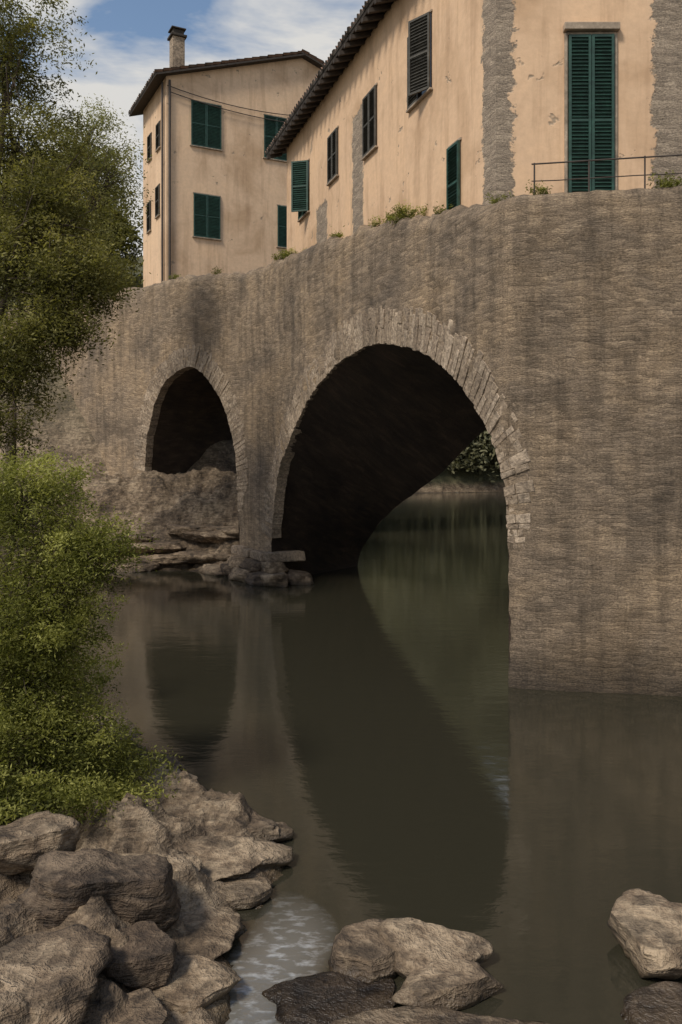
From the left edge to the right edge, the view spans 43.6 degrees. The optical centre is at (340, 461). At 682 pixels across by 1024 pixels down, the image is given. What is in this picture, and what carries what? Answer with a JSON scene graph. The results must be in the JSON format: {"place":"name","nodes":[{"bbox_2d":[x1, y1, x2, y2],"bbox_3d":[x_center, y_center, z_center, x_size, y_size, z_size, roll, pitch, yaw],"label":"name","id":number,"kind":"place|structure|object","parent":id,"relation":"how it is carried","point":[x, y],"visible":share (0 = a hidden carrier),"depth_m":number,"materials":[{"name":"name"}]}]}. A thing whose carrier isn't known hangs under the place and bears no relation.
{"place":"outdoors","nodes":[
{"label":"outdoors","id":0,"kind":"place"},
{"bbox_2d":[0,0,366,255],"label":"sky","id":1,"kind":"structure","parent":0,"point":[130,42],"materials":[{"name":"blue"}]},
{"bbox_2d":[0,242,504,1023],"bbox_3d":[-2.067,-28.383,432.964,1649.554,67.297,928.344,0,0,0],"label":"ground","id":2,"kind":"structure","parent":0,"point":[202,490],"depth_m":8.56,"materials":[{"name":"stone"}]},
{"bbox_2d":[0,811,79,875],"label":"rock","id":3,"kind":"object","parent":2,"relation":"on","point":[26,842],"visible":0.87,"depth_m":6.48,"materials":[{"name":"stone"}]},
{"bbox_2d":[0,924,112,1023],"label":"rock","id":4,"kind":"object","parent":2,"relation":"on","point":[51,976],"visible":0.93,"depth_m":5.20,"materials":[{"name":"stone"}]},
{"bbox_2d":[0,121,142,296],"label":"hillside tree","id":5,"kind":"object","parent":2,"relation":"on","point":[132,237],"visible":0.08,"depth_m":44.37,"materials":[{"name":"green plant"}]},
{"bbox_2d":[0,0,150,465],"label":"riverbank tree","id":6,"kind":"object","parent":2,"relation":"on","point":[54,325],"visible":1,"depth_m":19.36,"materials":[{"name":"green plant"}]},
{"bbox_2d":[0,93,158,523],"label":"riverbank tree","id":7,"kind":"object","parent":2,"relation":"on","point":[104,161],"visible":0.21,"depth_m":25.99,"materials":[{"name":"green plant"}]},
{"bbox_2d":[0,582,167,830],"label":"bank plants","id":8,"kind":"object","parent":2,"relation":"on","point":[50,802],"visible":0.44,"depth_m":7.61,"materials":[{"name":"green plant"}]},
{"bbox_2d":[0,444,184,817],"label":"riverside shrub","id":9,"kind":"object","parent":2,"relation":"on","point":[64,724],"visible":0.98,"depth_m":8.40,"materials":[{"name":"green plant"}]},
{"bbox_2d":[83,713,127,719],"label":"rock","id":10,"kind":"object","parent":2,"relation":"on","point":[105,718],"visible":0.01,"depth_m":11.39,"materials":[{"name":"grey stone"}]},
{"bbox_2d":[77,719,141,747],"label":"rock","id":11,"kind":"object","parent":2,"relation":"on","point":[129,733],"visible":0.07,"depth_m":10.34,"materials":[{"name":"grey stone"}]},
{"bbox_2d":[102,535,154,544],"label":"rock","id":12,"kind":"object","parent":2,"relation":"on","point":[140,539],"visible":0.29,"depth_m":29.29,"materials":[{"name":"stone"}]},
{"bbox_2d":[99,561,161,572],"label":"rock","id":13,"kind":"object","parent":2,"relation":"on","point":[148,567],"visible":0.41,"depth_m":28.00,"materials":[{"name":"stone"}]},
{"bbox_2d":[100,921,176,991],"bbox_3d":[-1.388,3.372,5.747,0.543,0.358,0.456,0,0,-18],"label":"rock","id":14,"kind":"object","parent":2,"relation":"on","point":[144,957],"visible":0.73,"depth_m":5.60,"materials":[{"name":"brown stone"}]},
{"bbox_2d":[115,541,186,553],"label":"rock","id":15,"kind":"object","parent":2,"relation":"on","point":[170,546],"visible":0.7,"depth_m":28.97,"materials":[{"name":"stone"}]},
{"bbox_2d":[127,744,186,770],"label":"rock","id":16,"kind":"object","parent":2,"relation":"on","point":[171,759],"visible":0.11,"depth_m":9.68,"materials":[{"name":"grey stone"}]},
{"bbox_2d":[133,553,184,565],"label":"rock","id":17,"kind":"object","parent":2,"relation":"on","point":[165,559],"visible":0.43,"depth_m":28.44,"materials":[{"name":"stone"}]},
{"bbox_2d":[118,853,201,871],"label":"rock","id":18,"kind":"object","parent":2,"relation":"on","point":[196,861],"visible":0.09,"depth_m":7.08,"materials":[{"name":"stone"}]},
{"bbox_2d":[145,770,197,783],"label":"rock","id":19,"kind":"object","parent":2,"relation":"on","point":[164,775],"visible":0.16,"depth_m":9.19,"materials":[{"name":"grey stone"}]},
{"bbox_2d":[165,524,219,534],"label":"rock","id":20,"kind":"object","parent":2,"relation":"on","point":[176,529],"visible":0.74,"depth_m":29.44,"materials":[{"name":"stone"}]},
{"bbox_2d":[153,954,241,1012],"bbox_3d":[-1.000,3.506,5.695,0.666,0.205,0.543,0,0,0],"label":"rock","id":21,"kind":"object","parent":2,"relation":"on","point":[195,982],"visible":0.73,"depth_m":5.62,"materials":[{"name":"stone"}]},
{"bbox_2d":[169,550,230,562],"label":"rock","id":22,"kind":"object","parent":2,"relation":"on","point":[201,556],"visible":0.73,"depth_m":28.42,"materials":[{"name":"brown stone"}]},
{"bbox_2d":[177,531,238,542],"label":"rock","id":23,"kind":"object","parent":2,"relation":"on","point":[210,536],"visible":0.56,"depth_m":28.98,"materials":[{"name":"stone"}]},
{"bbox_2d":[210,526,238,535],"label":"rock","id":24,"kind":"object","parent":2,"relation":"on","point":[232,530],"visible":0.33,"depth_m":28.98,"materials":[{"name":"brown stone"}]},
{"bbox_2d":[176,835,293,881],"bbox_3d":[-1.154,3.515,7.435,1.462,0.281,0.828,0,0,0],"label":"rock","id":25,"kind":"object","parent":2,"relation":"on","point":[225,856],"visible":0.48,"depth_m":7.48,"materials":[{"name":"stone"}]},
{"bbox_2d":[79,227,500,481],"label":"distant trees","id":26,"kind":"object","parent":2,"relation":"on","point":[480,448],"visible":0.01,"depth_m":100.30,"materials":[{"name":"green plant"}]},
{"bbox_2d":[3,185,681,696],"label":"stone arch bridge","id":27,"kind":"structure","parent":2,"relation":"on","point":[409,357],"depth_m":14.85,"materials":[{"name":"stone"}]},
{"bbox_2d":[143,58,320,368],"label":"walls","id":28,"kind":"structure","parent":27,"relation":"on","point":[243,178],"depth_m":37.41,"materials":[{"name":"beige paint"}]},
{"bbox_2d":[146,201,150,232],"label":"window shutters","id":29,"kind":"object","parent":28,"relation":"attached to","point":[148,220],"depth_m":38.49,"materials":[{"name":"green wood"}]},
{"bbox_2d":[147,133,150,160],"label":"window shutters","id":30,"kind":"object","parent":28,"relation":"attached to","point":[149,146],"depth_m":38.39,"materials":[{"name":"wood"}]},
{"bbox_2d":[155,184,158,216],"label":"window shutters","id":31,"kind":"object","parent":28,"relation":"attached to","point":[156,200],"depth_m":37.15,"materials":[{"name":"wood"}]},
{"bbox_2d":[156,121,159,149],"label":"window shutters","id":32,"kind":"object","parent":28,"relation":"attached to","point":[157,134],"depth_m":37.00,"materials":[{"name":"wood"}]},
{"bbox_2d":[190,99,222,150],"bbox_3d":[-5.803,-14.502,36.758,1.450,2.007,0.100,0,0,-27],"label":"window stonework","id":33,"kind":"object","parent":28,"relation":"attached to","point":[206,147],"depth_m":36.75,"materials":[{"name":"grey stone"}]},
{"bbox_2d":[191,100,220,149],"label":"window shutters","id":34,"kind":"object","parent":33,"relation":"attached to","point":[205,125],"depth_m":36.72,"materials":[{"name":"green wood"}]},
{"bbox_2d":[192,192,221,240],"bbox_3d":[-5.777,-10.582,36.771,1.300,1.947,0.100,0,0,-27],"label":"window stonework","id":35,"kind":"object","parent":28,"relation":"attached to","point":[204,237],"depth_m":36.74,"materials":[{"name":"grey stone"}]},
{"bbox_2d":[194,193,219,238],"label":"window shutters","id":36,"kind":"object","parent":35,"relation":"attached to","point":[206,216],"depth_m":36.74,"materials":[{"name":"green wood"}]},
{"bbox_2d":[128,51,305,116],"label":"roof","id":37,"kind":"structure","parent":28,"relation":"attached to","point":[210,64],"depth_m":36.99,"materials":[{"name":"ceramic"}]},
{"bbox_2d":[169,35,184,67],"bbox_3d":[-7.151,-17.500,37.231,0.540,1.900,0.540,0,0,-27],"label":"chimney","id":38,"kind":"object","parent":37,"relation":"on","point":[176,51],"visible":0.56,"depth_m":37.00,"materials":[{"name":"stone"}]},
{"bbox_2d":[167,25,186,40],"bbox_3d":[-7.151,-18.645,37.231,0.700,0.390,0.700,0,0,-27],"label":"chimney cap","id":39,"kind":"object","parent":38,"relation":"on","point":[176,31],"visible":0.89,"depth_m":37.00,"materials":[{"name":"grey concrete"}]},
{"bbox_2d":[161,79,286,281],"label":"drainpipes and cables","id":40,"kind":"object","parent":28,"relation":"attached to","point":[169,178],"visible":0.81,"depth_m":36.13,"materials":[{"name":"metal"}]},
{"bbox_2d":[263,113,287,162],"bbox_3d":[-2.893,-14.502,38.227,1.300,2.007,0.100,0,0,-27],"label":"window stonework","id":41,"kind":"object","parent":28,"relation":"attached to","point":[271,158],"depth_m":38.18,"materials":[{"name":"grey stone"}]},
{"bbox_2d":[264,114,286,160],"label":"window shutters","id":42,"kind":"object","parent":41,"relation":"attached to","point":[272,128],"depth_m":38.10,"materials":[{"name":"green wood"}]},
{"bbox_2d":[278,205,286,246],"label":"window shutters","id":43,"kind":"object","parent":28,"relation":"attached to","point":[282,226],"depth_m":38.34,"materials":[{"name":"green wood"}]},
{"bbox_2d":[301,49,324,63],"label":"roof","id":44,"kind":"structure","parent":28,"relation":"on","point":[315,57],"depth_m":38.76,"materials":[{"name":"ceramic"}]},
{"bbox_2d":[301,52,322,68],"bbox_3d":[0.174,-17.330,42.163,6.853,2.343,4.880,0,0,-27],"label":"roof","id":45,"kind":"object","parent":44,"relation":"attached to","point":[311,60],"visible":0.14,"depth_m":38.83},
{"bbox_2d":[168,167,681,278],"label":"parapet weeds","id":46,"kind":"object","parent":27,"relation":"on","point":[405,214],"visible":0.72,"depth_m":17.33,"materials":[{"name":"green plant"}]},
{"bbox_2d":[287,0,681,274],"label":"walls","id":47,"kind":"structure","parent":27,"relation":"on","point":[494,98],"depth_m":15.16,"materials":[{"name":"paint"}]},
{"bbox_2d":[297,158,309,221],"bbox_3d":[-1.123,-8.202,25.812,0.100,1.607,1.150,0,0,-18],"label":"window stonework","id":48,"kind":"object","parent":47,"relation":"attached to","point":[303,216],"depth_m":25.72,"materials":[{"name":"grey stone"}]},
{"bbox_2d":[291,160,307,219],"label":"window shutters","id":49,"kind":"object","parent":48,"relation":"attached to","point":[299,187],"depth_m":25.38,"materials":[{"name":"green wood"}]},
{"bbox_2d":[304,161,309,213],"bbox_3d":[-1.104,-8.200,25.819,0.024,1.480,1.030,0,0,-18],"label":"window glass","id":50,"kind":"object","parent":48,"relation":"in","point":[308,187],"visible":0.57,"depth_m":25.37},
{"bbox_2d":[267,0,396,158],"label":"rafters","id":51,"kind":"object","parent":47,"relation":"attached to","point":[282,144],"visible":1,"depth_m":22.35,"materials":[{"name":"brown wood"}]},
{"bbox_2d":[326,126,338,185],"bbox_3d":[-0.217,-8.277,23.099,0.100,1.357,0.900,0,0,-18],"label":"window stonework","id":52,"kind":"object","parent":47,"relation":"attached to","point":[333,179],"depth_m":23.04,"materials":[{"name":"grey stone"}]},
{"bbox_2d":[327,128,337,182],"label":"window shutters","id":53,"kind":"object","parent":52,"relation":"attached to","point":[332,155],"depth_m":23.04,"materials":[{"name":"wood"}]},
{"bbox_2d":[361,83,377,160],"bbox_3d":[0.691,-8.111,20.377,0.100,1.527,0.960,0,0,-18],"label":"window stonework","id":54,"kind":"object","parent":47,"relation":"attached to","point":[370,152],"depth_m":20.30,"materials":[{"name":"grey stone"}]},
{"bbox_2d":[362,85,375,157],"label":"window shutters","id":55,"kind":"object","parent":54,"relation":"attached to","point":[368,121],"depth_m":20.33,"materials":[{"name":"wood"}]},
{"bbox_2d":[406,9,432,112],"bbox_3d":[1.618,-8.242,17.598,0.100,1.627,1.230,0,0,-18],"label":"window stonework","id":56,"kind":"object","parent":47,"relation":"attached to","point":[419,99],"depth_m":17.49,"materials":[{"name":"grey stone"}]},
{"bbox_2d":[407,12,429,108],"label":"window shutters","id":57,"kind":"object","parent":56,"relation":"attached to","point":[418,59],"depth_m":17.29,"materials":[{"name":"grey wood"}]},
{"bbox_2d":[446,140,459,209],"bbox_3d":[2.109,-5.235,16.064,0.048,1.470,0.488,0,0,-18],"label":"side door shutter","id":58,"kind":"object","parent":47,"relation":"attached to","point":[453,174],"visible":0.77,"depth_m":16.08,"materials":[{"name":"green paint"}]},
{"bbox_2d":[563,22,619,192],"bbox_3d":[4.260,-5.900,14.508,0.940,3.100,0.140,0,0,0],"label":"door surround","id":59,"kind":"object","parent":47,"relation":"attached to","point":[591,26],"visible":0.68,"depth_m":14.52,"materials":[{"name":"stone"}]},
{"bbox_2d":[567,32,614,34],"bbox_3d":[4.260,-7.300,14.553,0.820,0.050,0.040,0,0,1],"label":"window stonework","id":60,"kind":"object","parent":59,"relation":"attached to","point":[591,33],"depth_m":14.53,"materials":[{"name":"stone"}]},
{"bbox_2d":[568,34,614,192],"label":"terrace door shutters","id":61,"kind":"object","parent":59,"relation":"attached to","point":[591,97],"visible":0.84,"depth_m":14.52,"materials":[{"name":"green paint"}]},
{"bbox_3d":[8.449,-10.771,15.415,10.499,1.067,3.148,0,0,0],"label":"roof terrace side","id":62,"kind":"object","parent":47,"relation":"attached to","visible":0},
{"bbox_2d":[265,0,371,153],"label":"roof front","id":63,"kind":"structure","parent":62,"relation":"attached to","point":[334,51],"depth_m":22.53,"materials":[{"name":"ceramic"}]},
{"bbox_2d":[266,0,393,155],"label":"roof front boards","id":64,"kind":"object","parent":63,"relation":"attached to","point":[365,13],"visible":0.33,"depth_m":21.54,"materials":[{"name":"brown wood"}]},
{"bbox_2d":[532,154,681,194],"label":"balcony railing","id":65,"kind":"object","parent":27,"relation":"on","point":[589,160],"visible":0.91,"depth_m":13.56,"materials":[{"name":"metal"}]},
{"bbox_2d":[66,492,681,1023],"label":"river water","id":66,"kind":"structure","parent":0,"point":[376,734],"depth_m":10.50,"materials":[{"name":"green liquid"}]},
{"bbox_2d":[17,848,180,931],"bbox_3d":[-1.743,3.243,6.223,1.150,0.693,0.734,0,0,0],"label":"rock","id":67,"kind":"object","parent":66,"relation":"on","point":[132,890],"visible":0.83,"depth_m":6.04,"materials":[{"name":"stone"}]},
{"bbox_2d":[110,988,170,1023],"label":"rock","id":68,"kind":"object","parent":66,"relation":"on","point":[144,1006],"visible":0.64,"depth_m":5.22,"materials":[{"name":"stone"}]},
{"bbox_2d":[168,763,179,770],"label":"rock","id":69,"kind":"object","parent":66,"relation":"on","point":[175,767],"visible":0.05,"depth_m":9.47,"materials":[{"name":"grey stone"}]},
{"bbox_2d":[174,1019,215,1023],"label":"rock","id":70,"kind":"object","parent":66,"relation":"on","point":[201,1021],"visible":0.94,"depth_m":5.31,"materials":[{"name":"stone"}]},
{"bbox_2d":[175,905,241,959],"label":"rock","id":71,"kind":"object","parent":66,"relation":"on","point":[212,938],"visible":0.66,"depth_m":6.31,"materials":[{"name":"stone"}]},
{"bbox_2d":[161,803,279,836],"bbox_3d":[-1.533,3.514,8.331,1.928,0.242,1.038,0,0,0],"label":"rock","id":72,"kind":"object","parent":66,"relation":"on","point":[259,826],"visible":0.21,"depth_m":8.13,"materials":[{"name":"stone"}]},
{"bbox_2d":[219,877,272,909],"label":"rock","id":73,"kind":"object","parent":66,"relation":"on","point":[247,893],"visible":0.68,"depth_m":6.97,"materials":[{"name":"stone"}]},
{"bbox_2d":[255,822,293,842],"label":"rock","id":74,"kind":"object","parent":66,"relation":"on","point":[286,832],"visible":0.23,"depth_m":8.08,"materials":[{"name":"stone"}]},
{"bbox_2d":[262,971,395,1023],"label":"rock","id":75,"kind":"object","parent":66,"relation":"in","point":[327,997],"visible":0.72,"depth_m":5.68,"materials":[{"name":"stone"}]},
{"bbox_2d":[328,918,396,983],"bbox_3d":[0.186,3.593,6.117,0.610,0.369,0.534,0,0,-28],"label":"rock","id":76,"kind":"object","parent":66,"relation":"in","point":[363,951],"visible":0.65,"depth_m":5.98,"materials":[{"name":"brown stone"}]},
{"bbox_2d":[374,917,493,978],"bbox_3d":[0.616,3.574,6.179,0.709,0.391,0.810,0,0,-41],"label":"rock","id":77,"kind":"object","parent":66,"relation":"in","point":[413,943],"visible":0.52,"depth_m":6.09,"materials":[{"name":"stone"}]},
{"bbox_2d":[329,1006,549,1023],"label":"rock","id":78,"kind":"object","parent":66,"relation":"in","point":[418,1015],"visible":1,"depth_m":5.40,"materials":[{"name":"stone"}]},
{"bbox_2d":[391,959,503,1009],"bbox_3d":[0.699,3.529,5.767,0.790,0.179,0.404,0,0,-15],"label":"rock","id":79,"kind":"object","parent":66,"relation":"in","point":[457,984],"visible":0.97,"depth_m":5.66,"materials":[{"name":"stone"}]},
{"bbox_2d":[607,888,681,979],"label":"rock","id":80,"kind":"object","parent":66,"relation":"in","point":[645,927],"visible":0.93,"depth_m":6.09,"materials":[{"name":"stone"}]},
{"bbox_2d":[620,981,681,1023],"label":"rock","id":81,"kind":"object","parent":66,"relation":"in","point":[658,1003],"visible":0.98,"depth_m":5.56,"materials":[{"name":"stone"}]},
{"bbox_2d":[419,13,431,96],"bbox_3d":[1.637,-8.240,17.604,0.024,1.500,1.110,0,0,-18],"label":"window frame","id":82,"kind":"object","parent":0,"point":[421,93],"visible":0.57,"depth_m":17.10,"materials":[{"name":"brown wood"}]}
]}

